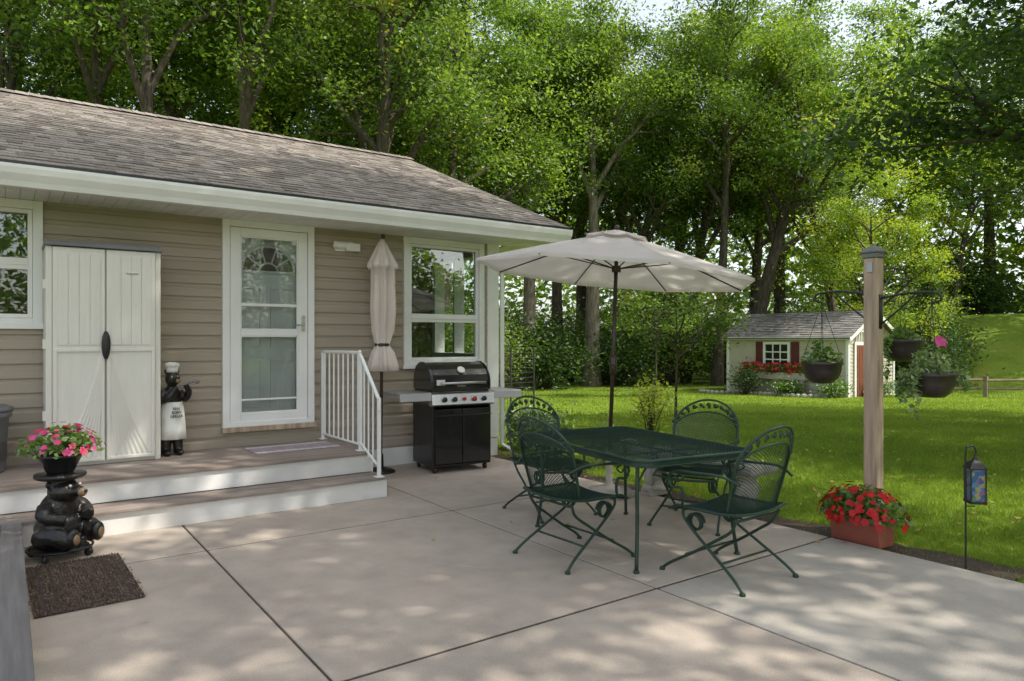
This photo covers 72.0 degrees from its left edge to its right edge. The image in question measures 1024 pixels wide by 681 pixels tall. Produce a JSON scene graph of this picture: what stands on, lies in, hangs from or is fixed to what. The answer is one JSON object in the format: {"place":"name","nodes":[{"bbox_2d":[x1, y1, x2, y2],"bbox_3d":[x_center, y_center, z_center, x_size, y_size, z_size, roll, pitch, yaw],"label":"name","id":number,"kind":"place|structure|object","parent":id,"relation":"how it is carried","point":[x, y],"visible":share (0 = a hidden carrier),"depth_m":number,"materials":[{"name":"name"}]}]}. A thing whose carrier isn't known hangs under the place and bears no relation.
{"place":"outdoors","nodes":[
{"label":"outdoors","id":0,"kind":"place"},
{"bbox_2d":[1,456,1023,680],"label":"patio","id":1,"kind":"structure","parent":0,"point":[345,603],"depth_m":3.89,"materials":[{"name":"concrete"}]},
{"bbox_2d":[24,469,104,564],"bbox_3d":[-3.018,1.167,4.736,0.437,0.564,0.429,0,0,11],"label":"bear pedestal","id":2,"kind":"object","parent":1,"relation":"on","point":[66,522],"visible":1,"depth_m":4.65,"materials":[{"name":"black paint"}]},
{"bbox_2d":[10,422,106,473],"bbox_3d":[-3.042,0.716,4.738,0.554,0.336,0.550,0,0,-36],"label":"flower pot","id":3,"kind":"object","parent":2,"relation":"on","point":[58,451],"visible":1,"depth_m":4.66,"materials":[{"name":"plastic"}]},
{"bbox_2d":[25,552,146,618],"bbox_3d":[-2.576,1.441,4.221,0.567,0.029,1.041,0,0,-37],"label":"coir mat","id":4,"kind":"object","parent":1,"relation":"on","point":[58,587],"visible":0.99,"depth_m":4.14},
{"bbox_2d":[0,439,387,680],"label":"wooden deck","id":5,"kind":"structure","parent":1,"relation":"on","point":[348,468],"depth_m":5.73,"materials":[{"name":"white wood"}]},
{"bbox_2d":[0,404,13,472],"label":"trash bin","id":6,"kind":"object","parent":5,"relation":"on","point":[6,411],"visible":1,"depth_m":5.70,"materials":[{"name":"grey plastic"}]},
{"bbox_2d":[42,240,162,465],"bbox_3d":[-3.626,0.117,6.246,0.900,1.907,0.523,0,0,-36],"label":"storage cabinet","id":7,"kind":"object","parent":5,"relation":"on","point":[101,343],"visible":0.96,"depth_m":6.09,"materials":[{"name":"plastic"}]},
{"bbox_2d":[161,362,199,455],"bbox_3d":[-3.132,0.636,6.577,0.329,0.866,0.289,0,0,-44],"label":"chef bear statue","id":8,"kind":"object","parent":5,"relation":"on","point":[173,427],"visible":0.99,"depth_m":6.51,"materials":[{"name":"black paint"}]},
{"bbox_2d":[244,441,341,454],"bbox_3d":[-2.181,1.065,7.028,0.840,0.008,0.440,0,0,-36],"label":"doormat","id":9,"kind":"object","parent":5,"relation":"on","point":[289,447],"visible":1,"depth_m":7.00,"materials":[{"name":"grey fabric"}]},
{"bbox_2d":[318,350,384,477],"bbox_3d":[-1.642,0.675,7.083,0.080,1.169,1.500,0,0,-36],"label":"stair railing","id":10,"kind":"object","parent":5,"relation":"on","point":[360,362],"visible":1,"depth_m":6.97,"materials":[{"name":"white metal"}]},
{"bbox_2d":[367,234,398,474],"bbox_3d":[-1.428,0.135,7.796,0.379,2.630,0.364,0,0,-36],"label":"closed umbrella","id":11,"kind":"object","parent":1,"relation":"on","point":[382,265],"visible":0.94,"depth_m":7.71,"materials":[{"name":"beige fabric"}]},
{"bbox_2d":[383,361,521,472],"bbox_3d":[-0.662,0.843,7.990,1.480,1.214,0.650,0,0,-30],"label":"gas grill","id":12,"kind":"object","parent":1,"relation":"on","point":[451,427],"visible":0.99,"depth_m":7.80,"materials":[{"name":"black paint"}]},
{"bbox_2d":[435,408,462,464],"bbox_3d":[-0.687,1.050,7.706,0.321,0.600,0.038,0,0,-30],"label":"door","id":13,"kind":"structure","parent":12,"relation":"in","point":[448,422],"depth_m":7.70,"materials":[{"name":"black metal"}]},
{"bbox_2d":[462,407,491,462],"bbox_3d":[-0.389,1.050,7.878,0.351,0.600,0.038,0,0,-30],"label":"door","id":14,"kind":"structure","parent":12,"relation":"in","point":[476,422],"depth_m":7.87,"materials":[{"name":"black metal"}]},
{"bbox_2d":[128,486,898,680],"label":"expansion joint","id":15,"kind":"object","parent":1,"relation":"in","point":[284,632],"depth_m":3.82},
{"bbox_2d":[502,395,597,523],"bbox_3d":[0.298,0.971,6.015,0.632,0.959,0.697,0,0,-31],"label":"patio chair","id":16,"kind":"object","parent":1,"relation":"on","point":[579,462],"visible":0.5,"depth_m":6.08,"materials":[{"name":"green metal"}]},
{"bbox_2d":[513,417,634,574],"bbox_3d":[0.391,0.971,4.750,0.697,0.959,0.632,0,0,-37],"label":"patio chair","id":17,"kind":"object","parent":1,"relation":"on","point":[575,493],"visible":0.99,"depth_m":4.63,"materials":[{"name":"green metal"}]},
{"bbox_2d":[475,225,754,500],"bbox_3d":[0.949,0.182,6.615,2.462,2.535,2.461,0,0,-36],"label":"patio umbrella","id":18,"kind":"object","parent":1,"relation":"on","point":[615,258],"visible":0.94,"depth_m":6.61,"materials":[{"name":"beige fabric"}]},
{"bbox_2d":[528,426,750,573],"bbox_3d":[0.863,1.087,5.139,0.992,0.727,1.502,0,0,-28],"label":"patio table","id":19,"kind":"object","parent":1,"relation":"on","point":[725,452],"visible":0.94,"depth_m":4.81,"materials":[{"name":"green metal"}]},
{"bbox_2d":[647,399,741,535],"bbox_3d":[1.484,0.971,5.661,0.632,0.959,0.697,0,0,33],"label":"patio chair","id":20,"kind":"object","parent":1,"relation":"on","point":[713,470],"visible":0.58,"depth_m":5.76,"materials":[{"name":"green metal"}]},
{"bbox_2d":[631,446,777,518],"bbox_3d":[1.656,1.235,6.263,0.360,0.430,1.360,0,0,-36],"label":"garden bench","id":21,"kind":"object","parent":1,"relation":"on","point":[653,485],"visible":0.32,"depth_m":6.29,"materials":[{"name":"stone"}]},
{"bbox_2d":[660,425,798,596],"bbox_3d":[1.368,0.971,4.369,0.632,0.959,0.697,0,0,-37],"label":"patio chair","id":22,"kind":"object","parent":1,"relation":"on","point":[725,508],"visible":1,"depth_m":4.25,"materials":[{"name":"green metal"}]},
{"bbox_2d":[2,0,1023,334],"label":"sky","id":23,"kind":"structure","parent":0,"point":[660,3],"materials":[{"name":"white"}]},
{"bbox_2d":[494,313,1023,582],"bbox_3d":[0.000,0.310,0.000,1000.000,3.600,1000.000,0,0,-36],"label":"lawn","id":24,"kind":"structure","parent":0,"point":[1007,353],"depth_m":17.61,"materials":[{"name":"green plant"}]},
{"bbox_2d":[0,0,174,107],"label":"tree","id":25,"kind":"object","parent":24,"relation":"on","point":[4,45],"visible":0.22,"depth_m":21.73,"materials":[{"name":"green plant"}]},
{"bbox_2d":[0,0,181,109],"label":"tree","id":26,"kind":"object","parent":24,"relation":"on","point":[21,79],"visible":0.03,"depth_m":26.15,"materials":[{"name":"green plant"}]},
{"bbox_2d":[0,0,258,104],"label":"tree","id":27,"kind":"object","parent":24,"relation":"on","point":[99,75],"visible":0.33,"depth_m":20.97,"materials":[{"name":"green plant"}]},
{"bbox_2d":[28,22,254,118],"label":"tree","id":28,"kind":"object","parent":24,"relation":"on","point":[159,109],"visible":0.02,"depth_m":31.34,"materials":[{"name":"green plant"}]},
{"bbox_2d":[0,0,312,113],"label":"tree","id":29,"kind":"object","parent":24,"relation":"on","point":[145,88],"visible":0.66,"depth_m":19.62,"materials":[{"name":"green plant"}]},
{"bbox_2d":[0,0,319,138],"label":"tree","id":30,"kind":"object","parent":24,"relation":"on","point":[170,105],"visible":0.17,"depth_m":23.50,"materials":[{"name":"green plant"}]},
{"bbox_2d":[85,0,404,132],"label":"tree","id":31,"kind":"object","parent":24,"relation":"on","point":[246,80],"visible":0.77,"depth_m":20.48,"materials":[{"name":"green plant"}]},
{"bbox_2d":[122,0,430,163],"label":"tree","id":32,"kind":"object","parent":24,"relation":"on","point":[267,98],"visible":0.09,"depth_m":25.19,"materials":[{"name":"green plant"}]},
{"bbox_2d":[0,88,572,466],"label":"house","id":33,"kind":"structure","parent":24,"relation":"on","point":[267,242],"depth_m":7.49,"materials":[{"name":"beige"}]},
{"bbox_2d":[0,197,42,328],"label":"window","id":34,"kind":"structure","parent":33,"relation":"in","point":[7,321],"depth_m":6.18,"materials":[{"name":"white paint"}]},
{"bbox_2d":[222,218,316,432],"bbox_3d":[-2.559,-0.150,7.412,0.966,2.160,0.234,0,0,-36],"label":"door","id":35,"kind":"structure","parent":33,"relation":"in","point":[268,268],"depth_m":7.44,"materials":[{"name":"white paint"}]},
{"bbox_2d":[403,236,485,368],"bbox_3d":[-0.827,-0.445,8.630,1.170,1.560,0.102,0,0,-36],"label":"window","id":36,"kind":"structure","parent":33,"relation":"in","point":[409,362],"depth_m":8.58,"materials":[{"name":"white paint"}]},
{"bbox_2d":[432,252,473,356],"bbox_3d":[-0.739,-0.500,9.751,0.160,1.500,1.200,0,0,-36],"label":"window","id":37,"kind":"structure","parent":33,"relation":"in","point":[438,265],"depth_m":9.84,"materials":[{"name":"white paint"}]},
{"bbox_2d":[213,0,490,184],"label":"tree","id":38,"kind":"object","parent":24,"relation":"on","point":[273,122],"visible":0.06,"depth_m":27.62,"materials":[{"name":"green plant"}]},
{"bbox_2d":[219,0,535,175],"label":"tree","id":39,"kind":"object","parent":24,"relation":"on","point":[386,118],"visible":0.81,"depth_m":22.34,"materials":[{"name":"green plant"}]},
{"bbox_2d":[275,1,527,178],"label":"tree","id":40,"kind":"object","parent":24,"relation":"on","point":[488,26],"visible":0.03,"depth_m":32.97,"materials":[{"name":"green plant"}]},
{"bbox_2d":[305,0,612,332],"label":"tree","id":41,"kind":"object","parent":24,"relation":"on","point":[499,162],"visible":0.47,"depth_m":26.59,"materials":[{"name":"green plant"}]},
{"bbox_2d":[445,291,508,352],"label":"shrub","id":42,"kind":"object","parent":24,"relation":"on","point":[449,341],"visible":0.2,"depth_m":26.17,"materials":[{"name":"green plant"}]},
{"bbox_2d":[448,294,543,389],"bbox_3d":[-1.341,0.073,29.278,4.716,4.497,4.741,0,0,-41],"label":"shrub","id":43,"kind":"object","parent":24,"relation":"on","point":[507,348],"visible":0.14,"depth_m":28.91,"materials":[{"name":"green plant"}]},
{"bbox_2d":[417,0,612,324],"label":"tree","id":44,"kind":"object","parent":24,"relation":"on","point":[560,2],"visible":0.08,"depth_m":36.44,"materials":[{"name":"green plant"}]},
{"bbox_2d":[499,348,534,418],"bbox_3d":[-0.026,0.915,14.000,0.039,1.580,1.417,0,0,44],"label":"wire fence","id":45,"kind":"object","parent":24,"relation":"on","point":[522,377],"visible":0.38,"depth_m":14.19,"materials":[{"name":"grey metal"}]},
{"bbox_2d":[499,298,546,382],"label":"shrub","id":46,"kind":"object","parent":24,"relation":"on","point":[512,327],"visible":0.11,"depth_m":34.51,"materials":[{"name":"green plant"}]},
{"bbox_2d":[499,392,559,449],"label":"shrub","id":47,"kind":"object","parent":24,"relation":"on","point":[527,411],"visible":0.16,"depth_m":10.01,"materials":[{"name":"green plant"}]},
{"bbox_2d":[441,0,627,386],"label":"tree","id":48,"kind":"object","parent":24,"relation":"on","point":[529,299],"visible":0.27,"depth_m":31.30,"materials":[{"name":"green plant"}]},
{"bbox_2d":[499,296,607,389],"bbox_3d":[1.622,0.206,31.158,5.124,4.300,5.502,0,0,-19],"label":"shrub","id":49,"kind":"object","parent":24,"relation":"on","point":[549,355],"visible":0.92,"depth_m":30.53,"materials":[{"name":"green plant"}]},
{"bbox_2d":[474,9,662,381],"bbox_3d":[2.359,-6.637,35.568,11.300,18.341,11.256,0,0,31],"label":"tree","id":50,"kind":"object","parent":24,"relation":"on","point":[557,295],"visible":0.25,"depth_m":33.63,"materials":[{"name":"green plant"}]},
{"bbox_2d":[117,106,1023,370],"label":"woodland","id":51,"kind":"object","parent":24,"relation":"on","point":[1017,261],"visible":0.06,"depth_m":49.41,"materials":[{"name":"green plant"}]},
{"bbox_2d":[536,297,609,383],"bbox_3d":[2.596,0.073,35.325,4.742,4.498,4.717,0,0,-14],"label":"shrub","id":52,"kind":"object","parent":24,"relation":"on","point":[575,328],"visible":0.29,"depth_m":35.10,"materials":[{"name":"green plant"}]},
{"bbox_2d":[501,16,687,375],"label":"tree","id":53,"kind":"object","parent":24,"relation":"on","point":[580,293],"visible":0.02,"depth_m":42.97,"materials":[{"name":"green plant"}]},
{"bbox_2d":[477,0,715,385],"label":"tree","id":54,"kind":"object","parent":24,"relation":"on","point":[592,302],"visible":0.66,"depth_m":31.87,"materials":[{"name":"green plant"}]},
{"bbox_2d":[578,412,634,466],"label":"shrub","id":55,"kind":"object","parent":24,"relation":"on","point":[597,459],"visible":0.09,"depth_m":8.62,"materials":[{"name":"green plant"}]},
{"bbox_2d":[578,300,654,381],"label":"shrub","id":56,"kind":"object","parent":24,"relation":"on","point":[600,324],"visible":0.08,"depth_m":36.68,"materials":[{"name":"green plant"}]},
{"bbox_2d":[519,0,715,376],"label":"tree","id":57,"kind":"object","parent":24,"relation":"on","point":[608,220],"visible":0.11,"depth_m":38.22,"materials":[{"name":"green plant"}]},
{"bbox_2d":[574,308,674,386],"bbox_3d":[5.002,0.340,33.186,5.115,3.997,4.763,0,0,34],"label":"shrub","id":58,"kind":"object","parent":24,"relation":"on","point":[620,351],"visible":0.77,"depth_m":32.47,"materials":[{"name":"green plant"}]},
{"bbox_2d":[591,287,709,394],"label":"sapling","id":59,"kind":"object","parent":24,"relation":"on","point":[623,317],"visible":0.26,"depth_m":25.39,"materials":[{"name":"green plant"}]},
{"bbox_2d":[562,87,750,383],"bbox_3d":[7.454,-5.031,35.624,10.252,15.171,10.490,0,0,40],"label":"tree","id":60,"kind":"object","parent":24,"relation":"on","point":[646,228],"visible":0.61,"depth_m":34.12,"materials":[{"name":"green plant"}]},
{"bbox_2d":[623,369,689,432],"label":"golden shrub","id":61,"kind":"object","parent":24,"relation":"on","point":[649,400],"visible":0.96,"depth_m":11.91,"materials":[{"name":"green plant"}]},
{"bbox_2d":[638,329,711,382],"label":"shrub","id":62,"kind":"object","parent":24,"relation":"on","point":[698,367],"visible":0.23,"depth_m":35.29,"materials":[{"name":"green plant"}]},
{"bbox_2d":[634,293,715,380],"bbox_3d":[8.640,-0.293,37.507,5.565,5.307,5.595,0,0,28],"label":"shrub","id":63,"kind":"object","parent":24,"relation":"on","point":[669,341],"visible":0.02,"depth_m":37.26,"materials":[{"name":"green plant"}]},
{"bbox_2d":[631,295,724,385],"bbox_3d":[7.873,-0.096,33.461,5.136,4.872,5.108,0,0,14],"label":"shrub","id":64,"kind":"object","parent":24,"relation":"on","point":[664,351],"visible":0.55,"depth_m":32.84,"materials":[{"name":"green plant"}]},
{"bbox_2d":[604,250,767,417],"bbox_3d":[4.067,0.040,15.717,3.864,4.197,2.912,0,0,-36],"label":"sapling","id":65,"kind":"object","parent":24,"relation":"on","point":[634,301],"visible":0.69,"depth_m":15.25,"materials":[{"name":"green plant"}]},
{"bbox_2d":[599,0,789,315],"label":"tree","id":66,"kind":"object","parent":24,"relation":"on","point":[659,57],"visible":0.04,"depth_m":39.29,"materials":[{"name":"green plant"}]},
{"bbox_2d":[683,304,737,383],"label":"shrub","id":67,"kind":"object","parent":24,"relation":"on","point":[725,362],"visible":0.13,"depth_m":34.39,"materials":[{"name":"green plant"}]},
{"bbox_2d":[431,398,1023,542],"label":"fallen leaves","id":68,"kind":"object","parent":24,"relation":"on","point":[819,495],"visible":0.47,"depth_m":8.18,"materials":[{"name":"plant"}]},
{"bbox_2d":[617,6,839,381],"bbox_3d":[9.876,-7.183,35.839,9.499,19.585,12.110,0,0,-40],"label":"tree","id":69,"kind":"object","parent":24,"relation":"on","point":[705,223],"visible":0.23,"depth_m":33.95,"materials":[{"name":"green plant"}]},
{"bbox_2d":[623,0,853,385],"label":"tree","id":70,"kind":"object","parent":24,"relation":"on","point":[717,367],"visible":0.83,"depth_m":31.55,"materials":[{"name":"green plant"}]},
{"bbox_2d":[725,357,768,395],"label":"shrub","id":71,"kind":"object","parent":24,"relation":"on","point":[748,381],"visible":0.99,"depth_m":27.02,"materials":[{"name":"green plant"}]},
{"bbox_2d":[492,448,1023,580],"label":"mulch bed","id":72,"kind":"object","parent":24,"relation":"on","point":[979,566],"visible":0.22,"depth_m":4.93,"materials":[{"name":"soil"}]},
{"bbox_2d":[515,395,582,458],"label":"shrub","id":73,"kind":"object","parent":72,"relation":"on","point":[562,422],"visible":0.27,"depth_m":8.97,"materials":[{"name":"green plant"}]},
{"bbox_2d":[816,481,913,548],"bbox_3d":[2.540,1.250,5.130,0.516,0.419,0.684,0,0,-32],"label":"flower box","id":74,"kind":"object","parent":72,"relation":"on","point":[858,514],"visible":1,"depth_m":5.01,"materials":[{"name":"ceramic"}]},
{"bbox_2d":[963,445,987,569],"bbox_3d":[2.957,1.125,4.513,0.121,0.910,0.106,0,0,9],"label":"garden lantern","id":75,"kind":"object","parent":72,"relation":"on","point":[975,480],"visible":0.95,"depth_m":4.48,"materials":[{"name":"black metal"}]},
{"bbox_2d":[698,389,826,397],"bbox_3d":[9.349,2.008,26.691,0.694,0.283,5.449,0,0,-36],"label":"garden edging","id":76,"kind":"object","parent":24,"relation":"on","point":[762,393],"visible":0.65,"depth_m":26.51,"materials":[{"name":"stone"}]},
{"bbox_2d":[669,0,888,313],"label":"tree","id":77,"kind":"object","parent":24,"relation":"on","point":[760,242],"visible":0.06,"depth_m":36.90,"materials":[{"name":"green plant"}]},
{"bbox_2d":[665,19,900,313],"bbox_3d":[12.519,-5.847,33.119,11.065,16.859,12.126,0,0,30],"label":"tree","id":78,"kind":"object","parent":24,"relation":"on","point":[777,249],"visible":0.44,"depth_m":32.80,"materials":[{"name":"green plant"}]},
{"bbox_2d":[761,375,807,396],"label":"shrub","id":79,"kind":"object","parent":24,"relation":"on","point":[783,386],"visible":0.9,"depth_m":25.64,"materials":[{"name":"green plant"}]},
{"bbox_2d":[672,0,918,312],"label":"tree","id":80,"kind":"object","parent":24,"relation":"on","point":[778,291],"visible":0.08,"depth_m":41.80,"materials":[{"name":"green plant"}]},
{"bbox_2d":[720,310,894,397],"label":"garden shed","id":81,"kind":"structure","parent":24,"relation":"on","point":[782,338],"depth_m":26.72,"materials":[{"name":"beige"}]},
{"bbox_2d":[739,361,803,374],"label":"window box flowers","id":82,"kind":"object","parent":81,"relation":"attached to","point":[789,366],"visible":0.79,"depth_m":26.82,"materials":[{"name":"red plant"}]},
{"bbox_2d":[763,342,790,369],"bbox_3d":[10.188,0.585,27.147,0.070,1.070,1.160,0,0,-36],"label":"window","id":83,"kind":"structure","parent":81,"relation":"in","point":[775,352],"depth_m":27.12,"materials":[{"name":"white paint"}]},
{"bbox_2d":[854,330,863,396],"bbox_3d":[12.617,0.850,25.386,1.080,2.440,0.055,0,0,-36],"label":"door","id":84,"kind":"structure","parent":81,"relation":"in","point":[858,346],"depth_m":25.23,"materials":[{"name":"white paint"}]},
{"bbox_2d":[769,282,863,313],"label":"shrub","id":85,"kind":"object","parent":24,"relation":"on","point":[805,309],"visible":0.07,"depth_m":36.34,"materials":[{"name":"green plant"}]},
{"bbox_2d":[691,4,954,310],"bbox_3d":[14.213,-6.625,33.606,10.313,18.200,11.770,0,0,-25],"label":"tree","id":86,"kind":"object","parent":24,"relation":"on","point":[831,303],"visible":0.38,"depth_m":31.38,"materials":[{"name":"green plant"}]},
{"bbox_2d":[805,375,854,398],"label":"shrub","id":87,"kind":"object","parent":24,"relation":"on","point":[834,388],"visible":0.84,"depth_m":24.43,"materials":[{"name":"green plant"}]},
{"bbox_2d":[836,285,890,313],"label":"shrub","id":88,"kind":"object","parent":24,"relation":"on","point":[854,302],"visible":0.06,"depth_m":44.26,"materials":[{"name":"green plant"}]},
{"bbox_2d":[729,0,1023,238],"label":"tree","id":89,"kind":"object","parent":24,"relation":"on","point":[1002,40],"visible":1,"depth_m":12.75,"materials":[{"name":"green plant"}]},
{"bbox_2d":[814,245,942,503],"bbox_3d":[2.775,0.525,5.429,0.726,2.510,0.729,0,0,12],"label":"garden post","id":90,"kind":"object","parent":24,"relation":"on","point":[872,256],"visible":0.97,"depth_m":5.36,"materials":[{"name":"brown wood"}]},
{"bbox_2d":[800,299,843,383],"bbox_3d":[2.519,0.005,5.740,0.348,0.690,0.343,0,0,-36],"label":"hanging basket","id":91,"kind":"object","parent":90,"relation":"hanging from","point":[822,367],"visible":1,"depth_m":5.66,"materials":[{"name":"black metal"}]},
{"bbox_2d":[883,276,929,381],"bbox_3d":[3.152,-0.091,5.647,0.362,0.858,0.404,0,0,28],"label":"hanging basket","id":92,"kind":"object","parent":90,"relation":"hanging from","point":[900,345],"visible":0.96,"depth_m":5.57,"materials":[{"name":"black metal"}]},
{"bbox_2d":[892,299,970,420],"bbox_3d":[3.013,0.132,5.052,0.522,0.865,0.341,0,0,4],"label":"hanging basket","id":93,"kind":"object","parent":90,"relation":"hanging from","point":[934,378],"visible":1,"depth_m":4.99,"materials":[{"name":"black metal"}]},
{"bbox_2d":[862,379,896,396],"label":"shrub","id":94,"kind":"object","parent":24,"relation":"on","point":[887,388],"visible":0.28,"depth_m":25.04,"materials":[{"name":"green plant"}]},
{"bbox_2d":[786,165,974,340],"bbox_3d":[14.188,-2.263,27.739,6.634,9.258,5.813,0,0,27],"label":"tree","id":95,"kind":"object","parent":24,"relation":"on","point":[824,262],"visible":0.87,"depth_m":27.04,"materials":[{"name":"green plant"}]},
{"bbox_2d":[835,297,952,379],"bbox_3d":[16.694,0.034,30.647,4.555,4.320,4.530,0,0,-11],"label":"shrub","id":96,"kind":"object","parent":24,"relation":"on","point":[907,329],"visible":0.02,"depth_m":30.13,"materials":[{"name":"green plant"}]},
{"bbox_2d":[803,50,1014,287],"bbox_3d":[21.991,-7.966,41.155,12.840,17.554,11.251,0,0,40],"label":"tree","id":97,"kind":"object","parent":24,"relation":"on","point":[888,206],"visible":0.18,"depth_m":39.43,"materials":[{"name":"green plant"}]},
{"bbox_2d":[885,279,969,329],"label":"shrub","id":98,"kind":"object","parent":24,"relation":"on","point":[941,301],"visible":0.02,"depth_m":37.83,"materials":[{"name":"green plant"}]},
{"bbox_2d":[836,0,1022,282],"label":"tree","id":99,"kind":"object","parent":24,"relation":"on","point":[874,17],"visible":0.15,"depth_m":43.40,"materials":[{"name":"green plant"}]},
{"bbox_2d":[883,273,975,331],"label":"shrub","id":100,"kind":"object","parent":24,"relation":"on","point":[912,299],"visible":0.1,"depth_m":35.02,"materials":[{"name":"green plant"}]},
{"bbox_2d":[888,243,985,311],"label":"shrub","id":101,"kind":"object","parent":24,"relation":"on","point":[946,288],"visible":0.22,"depth_m":40.20,"materials":[{"name":"green plant"}]},
{"bbox_2d":[895,254,979,391],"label":"spruce tree","id":102,"kind":"object","parent":24,"relation":"on","point":[931,286],"visible":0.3,"depth_m":28.70,"materials":[{"name":"green plant"}]},
{"bbox_2d":[884,294,1004,376],"bbox_3d":[18.663,-0.334,31.693,5.188,4.353,5.571,0,0,-39],"label":"shrub","id":103,"kind":"object","parent":24,"relation":"on","point":[969,344],"visible":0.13,"depth_m":30.66,"materials":[{"name":"green plant"}]},
{"bbox_2d":[880,86,1023,317],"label":"tree","id":104,"kind":"object","parent":24,"relation":"on","point":[965,242],"visible":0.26,"depth_m":39.93,"materials":[{"name":"green plant"}]},
{"bbox_2d":[888,0,1023,313],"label":"tree","id":105,"kind":"object","parent":24,"relation":"on","point":[990,234],"visible":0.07,"depth_m":42.20,"materials":[{"name":"green plant"}]},
{"bbox_2d":[910,376,1023,396],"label":"rail fence","id":106,"kind":"object","parent":24,"relation":"on","point":[985,380],"visible":0.52,"depth_m":24.93,"materials":[{"name":"brown wood"}]},
{"bbox_2d":[940,242,1023,314],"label":"shrub","id":107,"kind":"object","parent":24,"relation":"on","point":[982,282],"visible":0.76,"depth_m":41.36,"materials":[{"name":"green plant"}]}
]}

